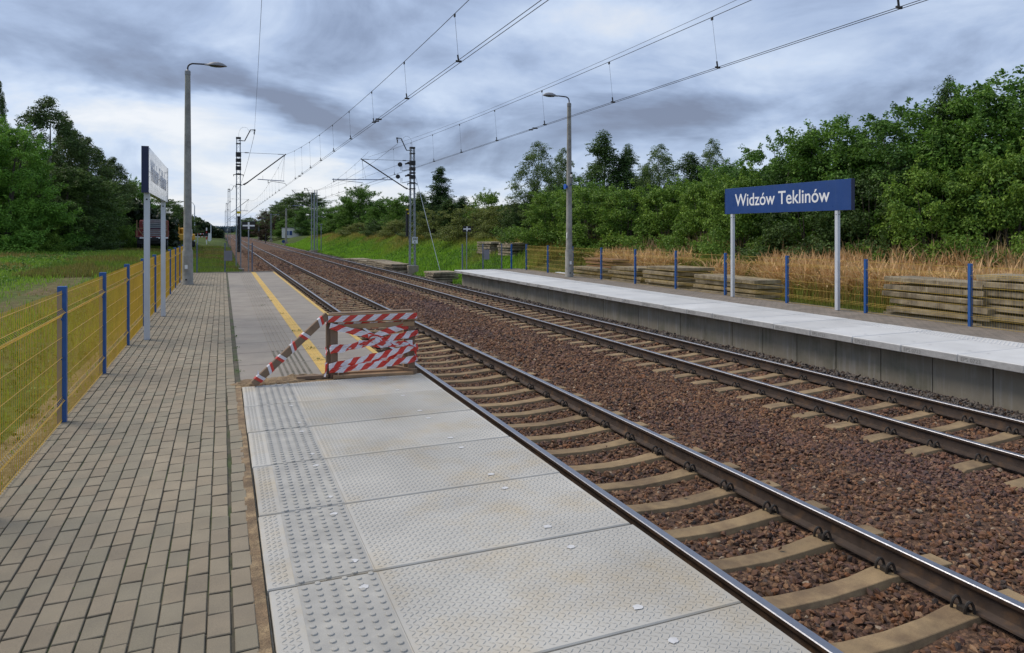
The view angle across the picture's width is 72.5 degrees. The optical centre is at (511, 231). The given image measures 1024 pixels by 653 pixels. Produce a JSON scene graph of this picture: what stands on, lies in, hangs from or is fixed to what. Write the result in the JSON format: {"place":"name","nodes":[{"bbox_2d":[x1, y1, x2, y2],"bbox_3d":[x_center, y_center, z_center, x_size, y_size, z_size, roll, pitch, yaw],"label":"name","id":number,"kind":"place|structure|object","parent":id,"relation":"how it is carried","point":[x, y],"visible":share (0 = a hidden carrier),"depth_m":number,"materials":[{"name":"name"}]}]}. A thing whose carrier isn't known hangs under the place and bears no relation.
{"place":"outdoors","nodes":[
{"label":"outdoors","id":0,"kind":"place"},
{"bbox_2d":[0,246,194,484],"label":"grass","id":1,"kind":"structure","parent":0,"point":[6,260],"depth_m":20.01,"materials":[{"name":"plant"}]},
{"bbox_2d":[0,232,891,487],"bbox_3d":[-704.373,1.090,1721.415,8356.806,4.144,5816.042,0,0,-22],"label":"ground","id":2,"kind":"structure","parent":0,"point":[52,286],"depth_m":13.07,"materials":[{"name":"plant"}]},
{"bbox_2d":[0,81,13,198],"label":"birch tree","id":3,"kind":"object","parent":2,"relation":"on","point":[2,104],"visible":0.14,"depth_m":56.00,"materials":[{"name":"green plant"}]},
{"bbox_2d":[0,118,36,251],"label":"tree","id":4,"kind":"object","parent":2,"relation":"on","point":[2,206],"visible":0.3,"depth_m":49.60,"materials":[{"name":"green plant"}]},
{"bbox_2d":[0,217,78,253],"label":"bush","id":5,"kind":"object","parent":2,"relation":"on","point":[52,236],"visible":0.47,"depth_m":49.85,"materials":[{"name":"green plant"}]},
{"bbox_2d":[0,113,98,253],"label":"tree","id":6,"kind":"object","parent":2,"relation":"on","point":[31,176],"visible":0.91,"depth_m":49.69,"materials":[{"name":"green plant"}]},
{"bbox_2d":[3,95,115,216],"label":"birch tree","id":7,"kind":"object","parent":2,"relation":"on","point":[40,120],"visible":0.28,"depth_m":59.82,"materials":[{"name":"green plant"}]},
{"bbox_2d":[0,163,138,247],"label":"tree","id":8,"kind":"object","parent":2,"relation":"on","point":[80,180],"visible":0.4,"depth_m":55.59,"materials":[{"name":"green plant"}]},
{"bbox_2d":[51,220,127,250],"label":"bush","id":9,"kind":"object","parent":2,"relation":"on","point":[100,246],"visible":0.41,"depth_m":53.31,"materials":[{"name":"green plant"}]},
{"bbox_2d":[47,136,137,235],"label":"birch tree","id":10,"kind":"object","parent":2,"relation":"on","point":[88,140],"visible":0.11,"depth_m":64.00,"materials":[{"name":"green plant"}]},
{"bbox_2d":[8,149,179,247],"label":"wood","id":11,"kind":"object","parent":2,"relation":"on","point":[138,216],"visible":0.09,"depth_m":70.44,"materials":[{"name":"green plant"}]},
{"bbox_2d":[7,242,240,278],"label":"rough grass","id":12,"kind":"structure","parent":2,"relation":"on","point":[118,257],"depth_m":39.12,"materials":[{"name":"plant"}]},
{"bbox_2d":[107,157,140,237],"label":"birch tree","id":13,"kind":"object","parent":2,"relation":"on","point":[119,168],"visible":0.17,"depth_m":70.05,"materials":[{"name":"green plant"}]},
{"bbox_2d":[104,223,143,248],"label":"bush","id":14,"kind":"object","parent":2,"relation":"on","point":[126,236],"visible":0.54,"depth_m":61.73,"materials":[{"name":"green plant"}]},
{"bbox_2d":[135,220,168,249],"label":"truck","id":15,"kind":"object","parent":2,"relation":"on","point":[139,234],"visible":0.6,"depth_m":60.44,"materials":[{"name":"black paint"}]},
{"bbox_2d":[151,199,203,242],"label":"tree","id":16,"kind":"object","parent":2,"relation":"on","point":[176,210],"visible":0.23,"depth_m":87.96,"materials":[{"name":"green plant"}]},
{"bbox_2d":[179,208,224,237],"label":"wood","id":17,"kind":"object","parent":2,"relation":"on","point":[216,232],"visible":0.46,"depth_m":225.94,"materials":[{"name":"green plant"}]},
{"bbox_2d":[233,127,286,271],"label":"catenary mast","id":18,"kind":"object","parent":2,"relation":"on","point":[238,225],"visible":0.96,"depth_m":48.35,"materials":[{"name":"metal"}]},
{"bbox_2d":[235,0,547,221],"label":"overhead line","id":19,"kind":"object","parent":18,"relation":"hanging from","point":[378,119],"visible":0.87,"depth_m":16.40,"materials":[{"name":"metal"}]},
{"bbox_2d":[250,211,277,240],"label":"tree","id":20,"kind":"object","parent":2,"relation":"on","point":[263,231],"visible":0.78,"depth_m":203.98,"materials":[{"name":"green plant"}]},
{"bbox_2d":[269,204,287,244],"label":"catenary mast","id":21,"kind":"object","parent":2,"relation":"on","point":[286,242],"visible":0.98,"depth_m":144.89,"materials":[{"name":"metal"}]},
{"bbox_2d":[258,0,926,219],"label":"overhead line","id":22,"kind":"object","parent":21,"relation":"hanging from","point":[898,7],"visible":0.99,"depth_m":15.52,"materials":[{"name":"metal"}]},
{"bbox_2d":[259,191,335,232],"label":"tree","id":23,"kind":"object","parent":2,"relation":"on","point":[282,207],"visible":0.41,"depth_m":212.26,"materials":[{"name":"green plant"}]},
{"bbox_2d":[284,204,332,235],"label":"tree","id":24,"kind":"object","parent":2,"relation":"on","point":[300,220],"visible":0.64,"depth_m":187.63,"materials":[{"name":"green plant"}]},
{"bbox_2d":[308,204,356,234],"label":"tree","id":25,"kind":"object","parent":2,"relation":"on","point":[331,228],"visible":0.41,"depth_m":131.17,"materials":[{"name":"green plant"}]},
{"bbox_2d":[333,222,366,235],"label":"bush","id":26,"kind":"object","parent":2,"relation":"on","point":[351,228],"visible":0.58,"depth_m":104.26,"materials":[{"name":"green plant"}]},
{"bbox_2d":[326,184,381,232],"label":"tree","id":27,"kind":"object","parent":2,"relation":"on","point":[350,204],"visible":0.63,"depth_m":115.25,"materials":[{"name":"green plant"}]},
{"bbox_2d":[358,197,398,233],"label":"tree","id":28,"kind":"object","parent":2,"relation":"on","point":[375,213],"visible":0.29,"depth_m":94.14,"materials":[{"name":"green plant"}]},
{"bbox_2d":[332,136,439,274],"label":"catenary mast","id":29,"kind":"object","parent":2,"relation":"on","point":[411,269],"visible":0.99,"depth_m":47.44,"materials":[{"name":"metal"}]},
{"bbox_2d":[376,219,412,237],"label":"bush","id":30,"kind":"object","parent":2,"relation":"on","point":[389,228],"visible":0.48,"depth_m":77.31,"materials":[{"name":"green plant"}]},
{"bbox_2d":[375,193,421,232],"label":"tree","id":31,"kind":"object","parent":2,"relation":"on","point":[398,210],"visible":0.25,"depth_m":84.31,"materials":[{"name":"green plant"}]},
{"bbox_2d":[0,271,810,652],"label":"station platform","id":32,"kind":"structure","parent":2,"relation":"on","point":[412,513],"depth_m":4.25,"materials":[{"name":"concrete"}]},
{"bbox_2d":[0,245,182,494],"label":"fence","id":33,"kind":"object","parent":32,"relation":"on","point":[127,303],"visible":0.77,"depth_m":7.15,"materials":[{"name":"metal"}]},
{"bbox_2d":[141,146,167,339],"bbox_3d":[-6.783,0.208,13.345,0.108,3.184,4.368,0,0,-22],"label":"station sign","id":34,"kind":"object","parent":32,"relation":"on","point":[154,176],"visible":1,"depth_m":11.66,"materials":[{"name":"metal"}]},
{"bbox_2d":[182,62,226,284],"bbox_3d":[-10.508,-1.987,23.898,1.425,7.674,0.364,0,0,-22],"label":"platform lamp","id":35,"kind":"object","parent":32,"relation":"on","point":[187,265],"visible":0.96,"depth_m":23.61,"materials":[{"name":"concrete"}]},
{"bbox_2d":[196,243,252,271],"bbox_3d":[-12.578,1.160,30.626,2.290,1.300,0.084,0,0,-22],"label":"fence","id":36,"kind":"object","parent":32,"relation":"on","point":[227,255],"visible":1,"depth_m":30.60,"materials":[{"name":"metal"}]},
{"bbox_2d":[230,377,307,386],"bbox_3d":[-2.899,1.786,8.357,0.920,0.078,0.260,0,0,-22],"label":"dirt heap","id":37,"kind":"object","parent":32,"relation":"on","point":[268,381],"visible":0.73,"depth_m":8.29,"materials":[{"name":"soil"}]},
{"bbox_2d":[251,309,418,385],"bbox_3d":[-2.148,1.397,8.569,1.987,0.806,0.331,0,0,-22],"label":"barrier","id":38,"kind":"object","parent":32,"relation":"on","point":[355,322],"visible":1,"depth_m":8.65,"materials":[{"name":"red wood"}]},
{"bbox_2d":[394,191,432,229],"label":"tree","id":39,"kind":"object","parent":2,"relation":"on","point":[418,200],"visible":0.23,"depth_m":79.93,"materials":[{"name":"green plant"}]},
{"bbox_2d":[399,208,454,238],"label":"bush","id":40,"kind":"object","parent":2,"relation":"on","point":[421,229],"visible":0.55,"depth_m":63.24,"materials":[{"name":"green plant"}]},
{"bbox_2d":[412,166,456,235],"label":"conifer tree","id":41,"kind":"object","parent":2,"relation":"on","point":[439,194],"visible":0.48,"depth_m":69.00,"materials":[{"name":"green plant"}]},
{"bbox_2d":[428,198,465,234],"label":"tree","id":42,"kind":"object","parent":2,"relation":"on","point":[449,204],"visible":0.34,"depth_m":64.25,"materials":[{"name":"green plant"}]},
{"bbox_2d":[424,205,504,241],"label":"bush","id":43,"kind":"object","parent":2,"relation":"on","point":[453,231],"visible":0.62,"depth_m":54.70,"materials":[{"name":"green plant"}]},
{"bbox_2d":[286,231,670,284],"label":"bank grass","id":44,"kind":"structure","parent":2,"relation":"on","point":[304,244],"depth_m":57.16,"materials":[{"name":"plant"}]},
{"bbox_2d":[459,188,507,232],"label":"tree","id":45,"kind":"object","parent":2,"relation":"on","point":[491,199],"visible":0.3,"depth_m":62.61,"materials":[{"name":"green plant"}]},
{"bbox_2d":[468,205,522,240],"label":"bush","id":46,"kind":"object","parent":2,"relation":"on","point":[484,228],"visible":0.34,"depth_m":51.68,"materials":[{"name":"green plant"}]},
{"bbox_2d":[488,201,547,236],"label":"bush","id":47,"kind":"object","parent":2,"relation":"on","point":[514,218],"visible":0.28,"depth_m":48.87,"materials":[{"name":"green plant"}]},
{"bbox_2d":[503,140,564,228],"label":"birch tree","id":48,"kind":"object","parent":2,"relation":"on","point":[545,176],"visible":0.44,"depth_m":49.66,"materials":[{"name":"green plant"}]},
{"bbox_2d":[489,184,591,245],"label":"bush","id":49,"kind":"object","parent":2,"relation":"on","point":[529,236],"visible":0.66,"depth_m":40.02,"materials":[{"name":"green plant"}]},
{"bbox_2d":[544,147,578,202],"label":"birch tree","id":50,"kind":"object","parent":2,"relation":"on","point":[560,172],"visible":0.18,"depth_m":51.78,"materials":[{"name":"green plant"}]},
{"bbox_2d":[529,175,610,226],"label":"tree","id":51,"kind":"object","parent":2,"relation":"on","point":[587,185],"visible":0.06,"depth_m":47.63,"materials":[{"name":"green plant"}]},
{"bbox_2d":[533,180,641,245],"bbox_3d":[4.554,-0.995,38.741,6.983,3.817,5.969,0,0,5],"label":"bush","id":52,"kind":"object","parent":2,"relation":"on","point":[593,195],"visible":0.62,"depth_m":38.00,"materials":[{"name":"green plant"}]},
{"bbox_2d":[573,129,639,203],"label":"tree","id":53,"kind":"object","parent":2,"relation":"on","point":[604,152],"visible":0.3,"depth_m":51.44,"materials":[{"name":"green plant"}]},
{"bbox_2d":[553,178,665,262],"bbox_3d":[5.962,-0.431,37.326,6.625,4.725,5.663,0,0,28],"label":"bush","id":54,"kind":"object","parent":2,"relation":"on","point":[621,199],"visible":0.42,"depth_m":36.28,"materials":[{"name":"green plant"}]},
{"bbox_2d":[225,234,1023,652],"bbox_3d":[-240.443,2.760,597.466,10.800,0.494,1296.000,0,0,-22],"label":"ballast bed","id":55,"kind":"object","parent":2,"relation":"on","point":[967,634],"visible":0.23,"depth_m":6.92,"materials":[{"name":"gravel"}]},
{"bbox_2d":[228,235,1023,652],"bbox_3d":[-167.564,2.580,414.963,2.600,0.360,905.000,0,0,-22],"label":"railway track","id":56,"kind":"structure","parent":55,"relation":"on","point":[972,603],"depth_m":6.14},
{"bbox_2d":[233,234,1023,490],"bbox_3d":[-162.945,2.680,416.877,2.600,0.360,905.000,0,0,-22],"label":"railway track","id":57,"kind":"structure","parent":55,"relation":"on","point":[984,454],"depth_m":11.83,"materials":[{"name":"metal"}]},
{"bbox_2d":[608,143,644,190],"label":"tree","id":58,"kind":"object","parent":2,"relation":"on","point":[627,153],"visible":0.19,"depth_m":51.59,"materials":[{"name":"green plant"}]},
{"bbox_2d":[631,143,681,194],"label":"birch tree","id":59,"kind":"object","parent":2,"relation":"on","point":[666,160],"visible":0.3,"depth_m":45.76,"materials":[{"name":"green plant"}]},
{"bbox_2d":[610,174,703,251],"bbox_3d":[7.622,-0.575,35.135,6.615,4.564,5.654,0,0,-17],"label":"bush","id":60,"kind":"object","parent":2,"relation":"on","point":[660,223],"visible":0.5,"depth_m":34.25,"materials":[{"name":"green plant"}]},
{"bbox_2d":[657,151,714,233],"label":"tree","id":61,"kind":"object","parent":2,"relation":"on","point":[691,163],"visible":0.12,"depth_m":41.83,"materials":[{"name":"green plant"}]},
{"bbox_2d":[351,150,1023,236],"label":"back wood","id":62,"kind":"object","parent":2,"relation":"on","point":[673,201],"visible":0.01,"depth_m":42.91,"materials":[{"name":"green plant"}]},
{"bbox_2d":[648,168,742,261],"bbox_3d":[8.769,-0.615,32.166,5.730,4.554,4.898,0,0,-6],"label":"bush","id":63,"kind":"object","parent":2,"relation":"on","point":[693,194],"visible":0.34,"depth_m":31.53,"materials":[{"name":"green plant"}]},
{"bbox_2d":[516,238,903,312],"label":"verge grass","id":64,"kind":"structure","parent":2,"relation":"on","point":[820,304],"depth_m":20.26,"materials":[{"name":"plant"}]},
{"bbox_2d":[694,138,730,173],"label":"birch tree","id":65,"kind":"object","parent":2,"relation":"on","point":[709,154],"visible":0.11,"depth_m":49.74,"materials":[{"name":"green plant"}]},
{"bbox_2d":[672,158,763,233],"bbox_3d":[10.929,-1.371,36.150,5.884,4.722,6.141,0,0,-8],"label":"tree","id":66,"kind":"object","parent":2,"relation":"on","point":[709,172],"visible":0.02,"depth_m":35.78,"materials":[{"name":"green plant"}]},
{"bbox_2d":[678,162,788,273],"bbox_3d":[8.952,-0.404,28.049,5.292,4.725,4.523,0,0,-29],"label":"bush","id":67,"kind":"object","parent":2,"relation":"on","point":[722,231],"visible":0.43,"depth_m":27.55,"materials":[{"name":"green plant"}]},
{"bbox_2d":[454,268,1023,412],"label":"station platform","id":68,"kind":"structure","parent":2,"relation":"on","point":[983,365],"depth_m":14.71,"materials":[{"name":"concrete"}]},
{"bbox_2d":[462,244,501,269],"bbox_3d":[-1.512,1.290,35.569,2.180,1.300,0.080,0,0,-22],"label":"fence","id":69,"kind":"object","parent":68,"relation":"on","point":[485,254],"visible":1,"depth_m":35.57,"materials":[{"name":"metal"}]},
{"bbox_2d":[543,92,572,276],"bbox_3d":[1.946,-1.922,29.472,1.425,7.804,0.397,0,0,-22],"label":"platform lamp","id":70,"kind":"object","parent":68,"relation":"on","point":[568,256],"visible":0.99,"depth_m":29.59,"materials":[{"name":"metal"}]},
{"bbox_2d":[526,244,1023,331],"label":"fence","id":71,"kind":"object","parent":68,"relation":"on","point":[561,260],"visible":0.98,"depth_m":18.77,"materials":[{"name":"metal"}]},
{"bbox_2d":[725,178,854,309],"bbox_3d":[7.268,0.333,18.776,0.108,3.194,4.548,0,0,-22],"label":"station sign","id":72,"kind":"object","parent":68,"relation":"on","point":[836,196],"visible":1,"depth_m":18.25,"materials":[{"name":"metal"}]},
{"bbox_2d":[713,128,833,246],"bbox_3d":[10.896,-1.454,28.824,5.824,5.573,5.735,0,0,45],"label":"tree","id":73,"kind":"object","parent":2,"relation":"on","point":[772,166],"visible":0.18,"depth_m":28.49,"materials":[{"name":"green plant"}]},
{"bbox_2d":[550,237,1023,312],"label":"dry grass","id":74,"kind":"structure","parent":2,"relation":"on","point":[905,267],"depth_m":20.87,"materials":[{"name":"plant"}]},
{"bbox_2d":[588,222,1023,272],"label":"reed grass","id":75,"kind":"structure","parent":2,"relation":"on","point":[930,242],"depth_m":20.93,"materials":[{"name":"plant"}]},
{"bbox_2d":[735,181,886,268],"bbox_3d":[10.955,-0.043,25.297,5.794,3.654,5.625,0,0,26],"label":"bush","id":76,"kind":"object","parent":2,"relation":"on","point":[779,233],"visible":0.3,"depth_m":24.93,"materials":[{"name":"green plant"}]},
{"bbox_2d":[742,112,896,252],"bbox_3d":[12.282,-1.680,27.083,6.397,6.000,6.129,0,0,-21],"label":"tree","id":77,"kind":"object","parent":2,"relation":"on","point":[804,167],"visible":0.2,"depth_m":26.19,"materials":[{"name":"green plant"}]},
{"bbox_2d":[793,163,951,259],"bbox_3d":[12.450,-0.352,23.842,5.216,4.024,5.064,0,0,14],"label":"bush","id":78,"kind":"object","parent":2,"relation":"on","point":[853,224],"visible":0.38,"depth_m":23.27,"materials":[{"name":"green plant"}]},
{"bbox_2d":[791,97,995,253],"bbox_3d":[13.960,-1.749,24.543,6.606,6.000,6.505,0,0,-24],"label":"tree","id":79,"kind":"object","parent":2,"relation":"on","point":[882,129],"visible":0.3,"depth_m":23.97,"materials":[{"name":"green plant"}]},
{"bbox_2d":[845,154,1003,268],"bbox_3d":[13.322,-0.390,21.806,5.034,4.131,4.302,0,0,7],"label":"bush","id":80,"kind":"object","parent":2,"relation":"on","point":[905,220],"visible":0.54,"depth_m":21.32,"materials":[{"name":"green plant"}]},
{"bbox_2d":[871,71,1023,255],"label":"tree","id":81,"kind":"object","parent":2,"relation":"on","point":[1003,130],"visible":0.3,"depth_m":22.31,"materials":[{"name":"green plant"}]},
{"bbox_2d":[922,74,978,240],"bbox_3d":[14.587,-2.011,23.735,2.611,6.506,2.918,0,0,-42],"label":"tree","id":82,"kind":"object","parent":2,"relation":"on","point":[945,93],"visible":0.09,"depth_m":23.38,"materials":[{"name":"green plant"}]},
{"bbox_2d":[909,65,1023,243],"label":"tree","id":83,"kind":"object","parent":2,"relation":"on","point":[1012,89],"visible":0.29,"depth_m":21.57,"materials":[{"name":"green plant"}]},
{"bbox_2d":[940,136,1023,268],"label":"bush","id":84,"kind":"object","parent":2,"relation":"on","point":[1015,161],"visible":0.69,"depth_m":20.12,"materials":[{"name":"green plant"}]},
{"bbox_2d":[0,0,1023,226],"label":"sky","id":85,"kind":"structure","parent":0,"point":[117,67],"materials":[{"name":"grey"}]},
{"bbox_3d":[10.574,2.094,13.930,1.012,0.118,2.120,0,0,-24],"label":"concrete slab","id":86,"kind":"object","parent":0,"visible":0},
{"bbox_2d":[883,311,983,325],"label":"concrete slab","id":87,"kind":"structure","parent":86,"relation":"on","point":[964,321],"depth_m":15.54,"materials":[{"name":"concrete"}]},
{"bbox_2d":[886,305,997,321],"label":"concrete slab","id":88,"kind":"structure","parent":87,"relation":"on","point":[929,309],"depth_m":15.48,"materials":[{"name":"concrete"}]},
{"bbox_2d":[890,297,1005,314],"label":"concrete slab","id":89,"kind":"structure","parent":88,"relation":"on","point":[932,304],"depth_m":15.30,"materials":[{"name":"concrete"}]},
{"bbox_2d":[882,290,992,305],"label":"concrete slab","id":90,"kind":"structure","parent":89,"relation":"on","point":[918,295],"depth_m":15.51,"materials":[{"name":"concrete"}]},
{"bbox_2d":[883,283,991,296],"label":"concrete slab","id":91,"kind":"structure","parent":90,"relation":"on","point":[919,288],"depth_m":15.57,"materials":[{"name":"concrete"}]},
{"bbox_2d":[884,276,998,288],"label":"concrete slab","id":92,"kind":"structure","parent":91,"relation":"on","point":[919,279],"depth_m":15.75,"materials":[{"name":"concrete"}]},
{"bbox_2d":[977,321,1023,330],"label":"concrete slab","id":93,"kind":"structure","parent":86,"relation":"on","point":[1010,325],"depth_m":14.17,"materials":[{"name":"concrete"}]},
{"bbox_2d":[978,313,1023,322],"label":"concrete slab","id":94,"kind":"structure","parent":93,"relation":"on","point":[1011,316],"depth_m":14.12,"materials":[{"name":"concrete"}]},
{"bbox_2d":[974,304,1023,314],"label":"concrete slab","id":95,"kind":"structure","parent":94,"relation":"on","point":[1003,308],"depth_m":14.19,"materials":[{"name":"concrete"}]},
{"bbox_2d":[979,296,1023,306],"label":"concrete slab","id":96,"kind":"structure","parent":95,"relation":"on","point":[1008,301],"depth_m":14.22,"materials":[{"name":"concrete"}]},
{"bbox_2d":[979,289,1023,298],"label":"concrete slab","id":97,"kind":"structure","parent":96,"relation":"on","point":[1008,293],"depth_m":14.18,"materials":[{"name":"concrete"}]},
{"bbox_2d":[973,280,1023,289],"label":"concrete slab","id":98,"kind":"structure","parent":97,"relation":"on","point":[1004,284],"depth_m":14.22,"materials":[{"name":"concrete"}]},
{"bbox_2d":[976,273,1023,281],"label":"concrete slab","id":99,"kind":"structure","parent":98,"relation":"on","point":[1008,276],"depth_m":14.27,"materials":[{"name":"concrete"}]},
{"bbox_3d":[7.031,2.105,22.073,1.013,0.119,2.920,0,0,-24],"label":"concrete slab","id":100,"kind":"object","parent":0,"visible":0},
{"bbox_2d":[691,288,780,298],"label":"concrete slab","id":101,"kind":"structure","parent":100,"relation":"on","point":[763,296],"depth_m":20.90,"materials":[{"name":"concrete"}]},
{"bbox_2d":[693,283,781,293],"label":"concrete slab","id":102,"kind":"structure","parent":101,"relation":"on","point":[713,286],"depth_m":21.22,"materials":[{"name":"concrete"}]},
{"bbox_2d":[695,279,783,288],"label":"concrete slab","id":103,"kind":"structure","parent":102,"relation":"on","point":[742,285],"depth_m":20.95,"materials":[{"name":"concrete"}]},
{"bbox_2d":[694,274,780,284],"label":"concrete slab","id":104,"kind":"structure","parent":103,"relation":"on","point":[756,280],"depth_m":21.21,"materials":[{"name":"concrete"}]},
{"bbox_3d":[5.906,2.088,25.012,1.513,0.119,2.020,0,0,-24],"label":"concrete slab","id":105,"kind":"object","parent":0,"visible":0},
{"bbox_2d":[646,283,700,288],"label":"concrete slab","id":106,"kind":"structure","parent":105,"relation":"on","point":[689,287],"depth_m":23.98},
{"bbox_2d":[646,279,698,285],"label":"concrete slab","id":107,"kind":"structure","parent":106,"relation":"on","point":[678,282],"depth_m":24.04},
{"bbox_2d":[643,274,702,280],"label":"concrete slab","id":108,"kind":"structure","parent":107,"relation":"on","point":[683,278],"depth_m":24.33,"materials":[{"name":"concrete"}]},
{"bbox_2d":[643,270,710,275],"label":"concrete slab","id":109,"kind":"structure","parent":108,"relation":"on","point":[679,273],"depth_m":24.21,"materials":[{"name":"concrete"}]},
{"bbox_2d":[647,265,714,270],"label":"concrete slab","id":110,"kind":"structure","parent":109,"relation":"on","point":[683,268],"depth_m":24.14,"materials":[{"name":"concrete"}]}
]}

